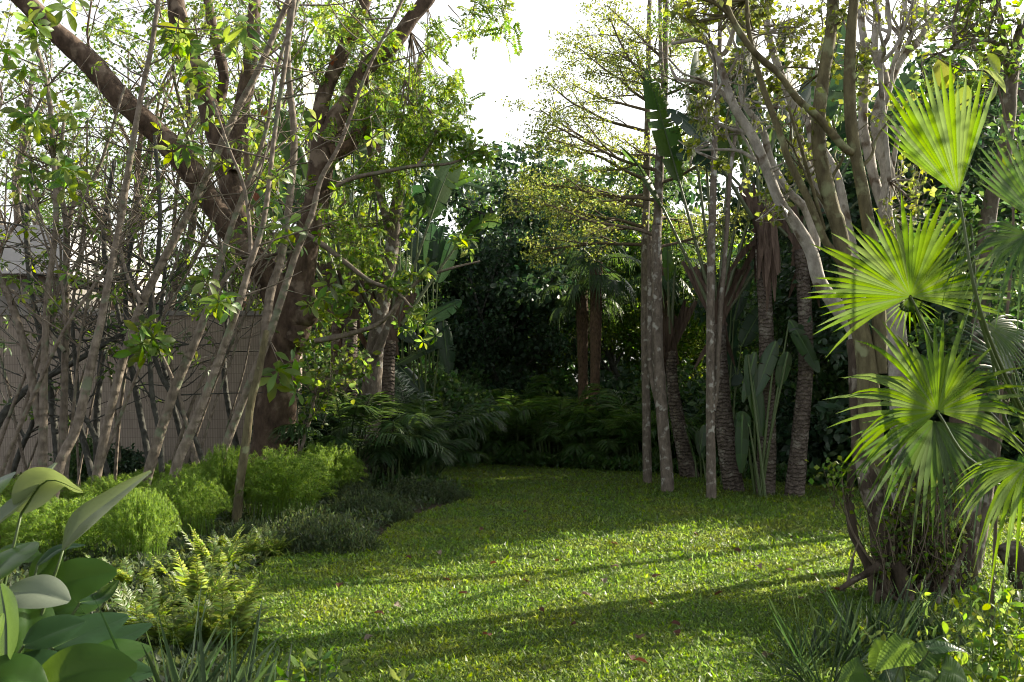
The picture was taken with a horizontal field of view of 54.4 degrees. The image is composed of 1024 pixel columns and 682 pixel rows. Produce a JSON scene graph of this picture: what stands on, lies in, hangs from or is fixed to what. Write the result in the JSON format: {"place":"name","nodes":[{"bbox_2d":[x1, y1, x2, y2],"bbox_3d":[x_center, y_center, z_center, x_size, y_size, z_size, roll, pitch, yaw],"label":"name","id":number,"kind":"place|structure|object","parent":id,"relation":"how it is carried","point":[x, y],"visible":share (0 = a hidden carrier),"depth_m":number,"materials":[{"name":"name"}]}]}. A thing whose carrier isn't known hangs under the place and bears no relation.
{"place":"outdoors","nodes":[
{"label":"outdoors","id":0,"kind":"place"},
{"bbox_2d":[0,0,1023,381],"label":"sky","id":1,"kind":"structure","parent":0,"point":[492,73],"materials":[{"name":"white"}]},
{"bbox_2d":[19,462,1014,675],"bbox_3d":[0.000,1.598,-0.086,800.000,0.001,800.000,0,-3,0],"label":"ground","id":2,"kind":"structure","parent":0,"point":[417,511],"depth_m":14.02,"materials":[{"name":"green plant"}]},
{"bbox_2d":[0,130,117,462],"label":"thin tree","id":3,"kind":"object","parent":2,"relation":"on","point":[52,411],"visible":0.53,"depth_m":15.03,"materials":[{"name":"brown plant"}]},
{"bbox_2d":[0,493,121,558],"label":"feathery mound","id":4,"kind":"object","parent":2,"relation":"on","point":[55,514],"visible":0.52,"depth_m":9.19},
{"bbox_2d":[0,0,123,224],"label":"sparse tree","id":5,"kind":"object","parent":2,"relation":"on","point":[28,101],"visible":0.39,"depth_m":24.23,"materials":[{"name":"green plant"}]},
{"bbox_2d":[0,8,124,467],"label":"slender tree","id":6,"kind":"object","parent":2,"relation":"on","point":[40,408],"visible":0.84,"depth_m":13.33,"materials":[{"name":"green plant"}]},
{"bbox_2d":[0,0,137,253],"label":"sparse tree","id":7,"kind":"object","parent":2,"relation":"on","point":[19,220],"visible":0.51,"depth_m":19.42,"materials":[{"name":"green plant"}]},
{"bbox_2d":[0,130,143,501],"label":"thin tree","id":8,"kind":"object","parent":2,"relation":"on","point":[11,457],"visible":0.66,"depth_m":13.58,"materials":[{"name":"brown plant"}]},
{"bbox_2d":[0,257,147,486],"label":"thin tree","id":9,"kind":"object","parent":2,"relation":"on","point":[93,433],"visible":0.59,"depth_m":14.61,"materials":[{"name":"brown plant"}]},
{"bbox_2d":[0,463,152,681],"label":"broadleaf plant","id":10,"kind":"object","parent":2,"relation":"on","point":[41,612],"visible":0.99,"depth_m":4.22,"materials":[{"name":"green plant"}]},
{"bbox_2d":[0,162,160,476],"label":"thin tree","id":11,"kind":"object","parent":2,"relation":"on","point":[30,403],"visible":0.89,"depth_m":12.74,"materials":[{"name":"brown plant"}]},
{"bbox_2d":[0,225,164,310],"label":"house","id":12,"kind":"structure","parent":2,"relation":"on","point":[10,255],"depth_m":23.32,"materials":[{"name":"concrete"}]},
{"bbox_2d":[16,162,148,477],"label":"thin tree","id":13,"kind":"object","parent":2,"relation":"on","point":[88,299],"visible":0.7,"depth_m":13.63,"materials":[{"name":"brown plant"}]},
{"bbox_2d":[0,61,169,492],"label":"slender tree","id":14,"kind":"object","parent":2,"relation":"on","point":[60,145],"visible":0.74,"depth_m":13.76,"materials":[{"name":"brown plant"}]},
{"bbox_2d":[0,260,169,428],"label":"thin tree","id":15,"kind":"object","parent":2,"relation":"on","point":[4,411],"visible":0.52,"depth_m":14.62,"materials":[{"name":"brown plant"}]},
{"bbox_2d":[10,159,168,464],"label":"thin tree","id":16,"kind":"object","parent":2,"relation":"on","point":[97,408],"visible":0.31,"depth_m":15.47,"materials":[{"name":"brown plant"}]},
{"bbox_2d":[0,87,180,446],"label":"thin tree","id":17,"kind":"object","parent":2,"relation":"on","point":[19,388],"visible":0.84,"depth_m":13.48,"materials":[{"name":"brown plant"}]},
{"bbox_2d":[7,165,204,461],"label":"thin tree","id":18,"kind":"object","parent":2,"relation":"on","point":[142,426],"visible":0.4,"depth_m":14.89,"materials":[{"name":"brown plant"}]},
{"bbox_2d":[31,78,220,493],"bbox_3d":[-5.387,-0.670,14.139,2.235,6.103,1.736,0,-3,0],"label":"thin tree","id":19,"kind":"object","parent":2,"relation":"on","point":[161,462],"visible":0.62,"depth_m":14.04,"materials":[{"name":"green plant"}]},
{"bbox_2d":[34,21,217,310],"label":"sparse tree","id":20,"kind":"object","parent":2,"relation":"on","point":[87,95],"visible":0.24,"depth_m":24.73,"materials":[{"name":"green plant"}]},
{"bbox_2d":[0,0,262,310],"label":"sparse tree","id":21,"kind":"object","parent":2,"relation":"on","point":[137,153],"visible":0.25,"depth_m":21.68,"materials":[{"name":"green plant"}]},
{"bbox_2d":[99,486,181,564],"bbox_3d":[-3.435,1.708,9.191,0.756,0.778,0.755,0,-3,-7],"label":"feathery mound","id":22,"kind":"object","parent":2,"relation":"on","point":[134,524],"visible":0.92,"depth_m":9.09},
{"bbox_2d":[27,0,266,511],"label":"slender tree","id":23,"kind":"object","parent":2,"relation":"on","point":[63,177],"visible":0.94,"depth_m":12.10,"materials":[{"name":"brown plant"}]},
{"bbox_2d":[110,580,190,625],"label":"sword fern","id":24,"kind":"object","parent":2,"relation":"on","point":[147,607],"visible":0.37,"depth_m":6.40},
{"bbox_2d":[0,311,301,478],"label":"garden wall","id":25,"kind":"structure","parent":2,"relation":"on","point":[130,433],"depth_m":17.98,"materials":[{"name":"concrete"}]},
{"bbox_2d":[108,590,222,651],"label":"sword fern","id":26,"kind":"object","parent":2,"relation":"on","point":[183,632],"visible":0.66,"depth_m":5.97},
{"bbox_2d":[74,190,262,468],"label":"thin tree","id":27,"kind":"object","parent":2,"relation":"on","point":[199,450],"visible":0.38,"depth_m":14.54,"materials":[{"name":"brown plant"}]},
{"bbox_2d":[83,208,295,462],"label":"thin tree","id":28,"kind":"object","parent":2,"relation":"on","point":[116,425],"visible":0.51,"depth_m":13.80,"materials":[{"name":"brown plant"}]},
{"bbox_2d":[150,466,233,538],"bbox_3d":[-3.576,1.779,10.999,1.016,0.829,1.020,2,-4,-38],"label":"feathery mound","id":29,"kind":"object","parent":2,"relation":"on","point":[186,497],"visible":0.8,"depth_m":10.92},
{"bbox_2d":[95,0,303,310],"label":"sparse tree","id":30,"kind":"object","parent":2,"relation":"on","point":[192,220],"visible":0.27,"depth_m":22.12,"materials":[{"name":"green plant"}]},
{"bbox_2d":[149,549,255,604],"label":"sword fern","id":31,"kind":"object","parent":2,"relation":"on","point":[193,578],"visible":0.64,"depth_m":6.92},
{"bbox_2d":[142,609,282,681],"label":"strap plant","id":32,"kind":"object","parent":2,"relation":"on","point":[174,675],"visible":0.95,"depth_m":4.32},
{"bbox_2d":[75,0,355,495],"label":"slender tree","id":33,"kind":"object","parent":2,"relation":"on","point":[138,346],"visible":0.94,"depth_m":12.73,"materials":[{"name":"brown plant"}]},
{"bbox_2d":[176,524,257,575],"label":"sword fern","id":34,"kind":"object","parent":2,"relation":"on","point":[224,556],"visible":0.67,"depth_m":8.33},
{"bbox_2d":[89,0,358,490],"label":"slender tree","id":35,"kind":"object","parent":2,"relation":"on","point":[195,50],"visible":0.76,"depth_m":12.88,"materials":[{"name":"brown plant"}]},
{"bbox_2d":[192,442,255,524],"bbox_3d":[-3.593,1.750,12.416,0.800,1.040,0.799,-3,-4,41],"label":"feathery mound","id":36,"kind":"object","parent":2,"relation":"on","point":[221,468],"visible":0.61,"depth_m":12.28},
{"bbox_2d":[0,472,450,681],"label":"ground cover","id":37,"kind":"object","parent":2,"relation":"on","point":[135,586],"visible":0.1,"depth_m":8.93,"materials":[{"name":"plant"}]},
{"bbox_2d":[172,584,290,648],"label":"sword fern","id":38,"kind":"object","parent":2,"relation":"on","point":[230,610],"visible":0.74,"depth_m":6.08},
{"bbox_2d":[74,0,426,308],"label":"sparse tree","id":39,"kind":"object","parent":2,"relation":"on","point":[145,179],"visible":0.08,"depth_m":23.05,"materials":[{"name":"green plant"}]},
{"bbox_2d":[231,330,269,527],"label":"slender tree","id":40,"kind":"object","parent":2,"relation":"on","point":[242,467],"visible":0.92,"depth_m":11.89,"materials":[{"name":"brown plant"}]},
{"bbox_2d":[11,0,522,494],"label":"spreading tree","id":41,"kind":"object","parent":2,"relation":"on","point":[293,320],"visible":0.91,"depth_m":15.30,"materials":[{"name":"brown plant"}]},
{"bbox_2d":[110,0,437,310],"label":"sparse tree","id":42,"kind":"object","parent":2,"relation":"on","point":[246,160],"visible":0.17,"depth_m":19.60,"materials":[{"name":"green plant"}]},
{"bbox_2d":[167,0,396,531],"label":"slender tree","id":43,"kind":"object","parent":2,"relation":"on","point":[214,306],"visible":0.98,"depth_m":11.38,"materials":[{"name":"green plant"}]},
{"bbox_2d":[227,443,337,521],"bbox_3d":[-2.865,1.771,12.411,1.488,0.998,1.494,-3,-4,43],"label":"feathery mound","id":44,"kind":"object","parent":2,"relation":"on","point":[275,483],"visible":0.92,"depth_m":12.18,"materials":[{"name":"plant"}]},
{"bbox_2d":[178,88,400,382],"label":"dense tree","id":45,"kind":"object","parent":2,"relation":"on","point":[325,324],"visible":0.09,"depth_m":21.43,"materials":[{"name":"green plant"}]},
{"bbox_2d":[255,503,385,555],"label":"shrub","id":46,"kind":"object","parent":2,"relation":"on","point":[329,535],"visible":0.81,"depth_m":9.95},
{"bbox_2d":[210,0,450,506],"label":"slender tree","id":47,"kind":"object","parent":2,"relation":"on","point":[270,319],"visible":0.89,"depth_m":13.04,"materials":[{"name":"green plant"}]},
{"bbox_2d":[292,440,368,504],"bbox_3d":[-2.730,1.915,14.683,1.261,0.954,1.276,1,-3,-21],"label":"feathery mound","id":48,"kind":"object","parent":2,"relation":"on","point":[341,468],"visible":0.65,"depth_m":14.52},
{"bbox_2d":[286,329,380,456],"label":"sapling","id":49,"kind":"object","parent":2,"relation":"on","point":[316,376],"visible":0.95,"depth_m":14.87,"materials":[{"name":"green plant"}]},
{"bbox_2d":[275,645,417,681],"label":"lobed sprig","id":50,"kind":"object","parent":2,"relation":"on","point":[313,666],"visible":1,"depth_m":3.55,"materials":[{"name":"green plant"}]},
{"bbox_2d":[280,104,429,415],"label":"travellers palm","id":51,"kind":"object","parent":2,"relation":"on","point":[419,193],"visible":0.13,"depth_m":18.91,"materials":[{"name":"green plant"}]},
{"bbox_2d":[266,391,448,489],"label":"feather palm","id":52,"kind":"object","parent":2,"relation":"on","point":[393,438],"visible":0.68,"depth_m":15.31,"materials":[{"name":"plant"}]},
{"bbox_2d":[247,61,475,418],"bbox_3d":[-2.900,-1.367,18.323,4.436,7.893,0.936,0,-3,-8],"label":"travellers palm","id":53,"kind":"object","parent":2,"relation":"on","point":[302,170],"visible":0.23,"depth_m":18.29,"materials":[{"name":"green plant"}]},
{"bbox_2d":[323,484,413,525],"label":"shrub","id":54,"kind":"object","parent":2,"relation":"on","point":[401,511],"visible":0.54,"depth_m":12.40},
{"bbox_2d":[313,32,471,481],"bbox_3d":[-2.047,-1.361,16.659,2.613,7.863,1.927,1,-3,-15],"label":"forked tree","id":55,"kind":"object","parent":2,"relation":"on","point":[378,335],"visible":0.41,"depth_m":16.60,"materials":[{"name":"green plant"}]},
{"bbox_2d":[283,105,501,479],"bbox_3d":[-2.033,-0.776,17.472,4.070,6.690,0.747,2,-4,-32],"label":"travellers palm","id":56,"kind":"object","parent":2,"relation":"on","point":[440,191],"visible":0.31,"depth_m":17.40,"materials":[{"name":"green plant"}]},
{"bbox_2d":[316,405,478,483],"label":"feather palm","id":57,"kind":"object","parent":2,"relation":"on","point":[336,431],"visible":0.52,"depth_m":15.69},
{"bbox_2d":[357,243,484,369],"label":"dense tree","id":58,"kind":"object","parent":2,"relation":"on","point":[445,283],"visible":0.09,"depth_m":26.61,"materials":[{"name":"green plant"}]},
{"bbox_2d":[374,472,474,504],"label":"shrub","id":59,"kind":"object","parent":2,"relation":"on","point":[430,486],"visible":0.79,"depth_m":14.77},
{"bbox_2d":[342,370,513,477],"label":"feather palm","id":60,"kind":"object","parent":2,"relation":"on","point":[460,427],"visible":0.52,"depth_m":16.93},
{"bbox_2d":[395,299,461,465],"bbox_3d":[-1.691,0.912,19.591,1.411,3.495,0.311,0,-3,0],"label":"banana plant","id":61,"kind":"object","parent":2,"relation":"on","point":[444,342],"visible":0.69,"depth_m":19.60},
{"bbox_2d":[399,221,457,460],"bbox_3d":[-1.865,0.065,21.512,1.423,5.385,0.286,0,-3,0],"label":"banana plant","id":62,"kind":"object","parent":2,"relation":"on","point":[436,247],"visible":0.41,"depth_m":21.60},
{"bbox_2d":[396,346,502,467],"bbox_3d":[-1.849,1.536,21.871,3.066,2.893,2.813,1,-3,-22],"label":"undergrowth bush","id":63,"kind":"object","parent":2,"relation":"on","point":[447,392],"visible":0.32,"depth_m":21.54,"materials":[{"name":"green plant"}]},
{"bbox_2d":[404,219,601,386],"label":"dense tree","id":64,"kind":"object","parent":2,"relation":"on","point":[473,350],"visible":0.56,"depth_m":26.68,"materials":[{"name":"green plant"}]},
{"bbox_2d":[386,129,640,394],"bbox_3d":[0.322,-1.385,28.634,6.748,9.226,8.901,2,-4,-34],"label":"dense tree","id":65,"kind":"object","parent":2,"relation":"on","point":[526,287],"visible":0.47,"depth_m":28.35,"materials":[{"name":"green plant"}]},
{"bbox_2d":[474,395,579,456],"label":"feather palm","id":66,"kind":"object","parent":2,"relation":"on","point":[518,443],"visible":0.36,"depth_m":22.65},
{"bbox_2d":[491,383,610,464],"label":"feather palm","id":67,"kind":"object","parent":2,"relation":"on","point":[530,410],"visible":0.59,"depth_m":22.25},
{"bbox_2d":[434,155,670,386],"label":"dense tree","id":68,"kind":"object","parent":2,"relation":"on","point":[488,176],"visible":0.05,"depth_m":32.68,"materials":[{"name":"green plant"}]},
{"bbox_2d":[495,221,650,391],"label":"dense tree","id":69,"kind":"object","parent":2,"relation":"on","point":[606,338],"visible":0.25,"depth_m":27.62,"materials":[{"name":"green plant"}]},
{"bbox_2d":[532,263,629,407],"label":"windmill palm","id":70,"kind":"object","parent":2,"relation":"on","point":[582,319],"visible":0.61,"depth_m":24.15,"materials":[{"name":"green plant"}]},
{"bbox_2d":[532,398,631,460],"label":"feather palm","id":71,"kind":"object","parent":2,"relation":"on","point":[546,430],"visible":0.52,"depth_m":21.75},
{"bbox_2d":[551,236,640,439],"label":"windmill palm","id":72,"kind":"object","parent":2,"relation":"on","point":[598,277],"visible":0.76,"depth_m":23.42,"materials":[{"name":"green plant"}]},
{"bbox_2d":[480,0,729,483],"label":"airy tree","id":73,"kind":"object","parent":2,"relation":"on","point":[644,205],"visible":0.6,"depth_m":17.94,"materials":[{"name":"green plant"}]},
{"bbox_2d":[487,125,741,390],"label":"dense tree","id":74,"kind":"object","parent":2,"relation":"on","point":[666,186],"visible":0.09,"depth_m":29.39,"materials":[{"name":"green plant"}]},
{"bbox_2d":[248,446,1011,495],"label":"undergrowth","id":75,"kind":"object","parent":2,"relation":"on","point":[811,470],"visible":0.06,"depth_m":18.60,"materials":[{"name":"green plant"}]},
{"bbox_2d":[493,0,766,492],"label":"airy tree","id":76,"kind":"object","parent":2,"relation":"on","point":[655,360],"visible":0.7,"depth_m":16.48,"materials":[{"name":"green plant"}]},
{"bbox_2d":[521,161,754,384],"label":"dense tree","id":77,"kind":"object","parent":2,"relation":"on","point":[690,200],"visible":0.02,"depth_m":32.36,"materials":[{"name":"green plant"}]},
{"bbox_2d":[579,388,703,457],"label":"feather palm","id":78,"kind":"object","parent":2,"relation":"on","point":[617,427],"visible":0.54,"depth_m":20.99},
{"bbox_2d":[436,449,857,484],"bbox_3d":[2.222,2.615,20.914,10.641,0.497,1.420,-2,-4,39],"label":"ground cover","id":79,"kind":"object","parent":2,"relation":"on","point":[574,460],"visible":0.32,"depth_m":21.13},
{"bbox_2d":[616,241,706,351],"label":"windmill palm","id":80,"kind":"object","parent":2,"relation":"on","point":[680,287],"visible":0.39,"depth_m":26.94,"materials":[{"name":"green plant"}]},
{"bbox_2d":[662,237,699,477],"bbox_3d":[3.048,0.341,19.142,1.096,4.638,0.678,0,-3,0],"label":"trunk","id":81,"kind":"object","parent":2,"relation":"on","point":[674,327],"visible":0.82,"depth_m":18.93,"materials":[{"name":"brown plant"}]},
{"bbox_2d":[631,0,760,498],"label":"airy tree","id":82,"kind":"object","parent":2,"relation":"on","point":[713,357],"visible":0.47,"depth_m":15.21,"materials":[{"name":"grey plant"}]},
{"bbox_2d":[615,186,782,385],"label":"dense tree","id":83,"kind":"object","parent":2,"relation":"on","point":[689,332],"visible":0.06,"depth_m":27.88,"materials":[{"name":"green plant"}]},
{"bbox_2d":[617,49,807,491],"bbox_3d":[3.667,-1.154,16.428,4.000,7.376,0.863,1,-3,-11],"label":"travellers palm","id":84,"kind":"object","parent":2,"relation":"on","point":[665,140],"visible":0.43,"depth_m":16.28,"materials":[{"name":"green plant"}]},
{"bbox_2d":[720,260,758,485],"bbox_3d":[4.024,0.545,17.419,0.861,3.988,0.239,1,-3,-12],"label":"paddle leaf plant","id":85,"kind":"object","parent":2,"relation":"on","point":[747,337],"visible":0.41,"depth_m":17.43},
{"bbox_2d":[666,17,873,495],"bbox_3d":[4.419,-1.448,15.915,4.331,7.875,0.858,1,-3,-26],"label":"palm tree","id":86,"kind":"object","parent":2,"relation":"on","point":[764,252],"visible":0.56,"depth_m":15.60,"materials":[{"name":"green plant"}]},
{"bbox_2d":[735,319,819,496],"bbox_3d":[4.078,1.044,15.249,1.322,2.762,0.304,0,-3,0],"label":"paddle leaf plant","id":87,"kind":"object","parent":2,"relation":"on","point":[756,378],"visible":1,"depth_m":15.27,"materials":[{"name":"plant"}]},
{"bbox_2d":[661,0,903,556],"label":"multi stem tree","id":88,"kind":"object","parent":2,"relation":"on","point":[869,359],"visible":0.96,"depth_m":7.96,"materials":[{"name":"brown plant"}]},
{"bbox_2d":[600,0,890,338],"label":"twisted tree","id":89,"kind":"object","parent":88,"relation":"attached to","point":[764,160],"visible":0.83,"depth_m":8.56,"materials":[{"name":"plant"}]},
{"bbox_2d":[678,154,893,372],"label":"dense tree","id":90,"kind":"object","parent":2,"relation":"on","point":[698,311],"visible":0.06,"depth_m":24.14,"materials":[{"name":"green plant"}]},
{"bbox_2d":[735,255,884,408],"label":"dense tree","id":91,"kind":"object","parent":2,"relation":"on","point":[779,328],"visible":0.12,"depth_m":18.50,"materials":[{"name":"green plant"}]},
{"bbox_2d":[776,378,851,467],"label":"undergrowth bush","id":92,"kind":"object","parent":2,"relation":"on","point":[815,450],"visible":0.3,"depth_m":18.42,"materials":[{"name":"green plant"}]},
{"bbox_2d":[670,17,975,496],"bbox_3d":[4.790,-1.371,15.697,4.703,7.693,0.780,-1,-3,23],"label":"palm tree","id":93,"kind":"object","parent":2,"relation":"on","point":[795,482],"visible":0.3,"depth_m":15.53,"materials":[{"name":"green plant"}]},
{"bbox_2d":[765,597,886,681],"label":"strap plant","id":94,"kind":"object","parent":2,"relation":"on","point":[803,668],"visible":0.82,"depth_m":5.35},
{"bbox_2d":[785,346,928,469],"bbox_3d":[6.623,1.241,18.475,3.069,3.156,3.345,0,-3,7],"label":"undergrowth bush","id":95,"kind":"object","parent":2,"relation":"on","point":[818,395],"visible":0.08,"depth_m":18.05,"materials":[{"name":"green plant"}]},
{"bbox_2d":[744,49,1023,456],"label":"dense tree","id":96,"kind":"object","parent":2,"relation":"on","point":[985,141],"visible":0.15,"depth_m":15.50,"materials":[{"name":"green plant"}]},
{"bbox_2d":[820,0,956,510],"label":"multi stem tree","id":97,"kind":"object","parent":2,"relation":"on","point":[883,191],"visible":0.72,"depth_m":9.27,"materials":[{"name":"plant"}]},
{"bbox_2d":[806,339,981,604],"bbox_3d":[3.004,1.075,7.844,1.490,2.234,0.910,0,-3,0],"label":"old stump","id":98,"kind":"object","parent":2,"relation":"on","point":[890,547],"visible":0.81,"depth_m":7.67,"materials":[{"name":"brown plant"}]},
{"bbox_2d":[838,632,967,681],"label":"heart leaf plant","id":99,"kind":"object","parent":2,"relation":"on","point":[893,655],"visible":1,"depth_m":4.54,"materials":[{"name":"plant"}]},
{"bbox_2d":[806,60,1023,606],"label":"fan palm","id":100,"kind":"object","parent":2,"relation":"on","point":[941,144],"visible":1,"depth_m":5.43,"materials":[{"name":"green plant"}]},
{"bbox_2d":[859,597,1023,681],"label":"weed plant","id":101,"kind":"object","parent":2,"relation":"on","point":[972,676],"visible":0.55,"depth_m":4.90,"materials":[{"name":"green plant"}]},
{"bbox_2d":[864,173,1023,462],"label":"dense tree","id":102,"kind":"object","parent":2,"relation":"on","point":[952,334],"visible":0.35,"depth_m":8.84,"materials":[{"name":"green plant"}]},
{"bbox_2d":[886,0,1023,573],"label":"multi stem tree","id":103,"kind":"object","parent":2,"relation":"on","point":[967,10],"visible":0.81,"depth_m":8.83,"materials":[{"name":"grey plant"}]},
{"bbox_2d":[928,53,1014,631],"bbox_3d":[3.032,0.045,6.371,0.664,3.796,0.302,2,-4,-34],"label":"climbing vine","id":104,"kind":"object","parent":103,"relation":"attached to","point":[994,61],"visible":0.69,"depth_m":6.43,"materials":[{"name":"green plant"}]},
{"bbox_2d":[905,554,1023,660],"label":"weed plant","id":105,"kind":"object","parent":2,"relation":"on","point":[963,600],"visible":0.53,"depth_m":5.84,"materials":[{"name":"green plant"}]},
{"bbox_2d":[937,560,1023,681],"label":"weed plant","id":106,"kind":"object","parent":2,"relation":"on","point":[1009,592],"visible":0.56,"depth_m":5.19,"materials":[{"name":"green plant"}]},
{"bbox_2d":[964,582,1023,681],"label":"weed plant","id":107,"kind":"object","parent":2,"relation":"on","point":[986,665],"visible":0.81,"depth_m":4.97,"materials":[{"name":"green plant"}]},
{"bbox_2d":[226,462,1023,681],"bbox_3d":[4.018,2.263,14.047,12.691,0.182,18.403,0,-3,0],"label":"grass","id":108,"kind":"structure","parent":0,"point":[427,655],"depth_m":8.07,"materials":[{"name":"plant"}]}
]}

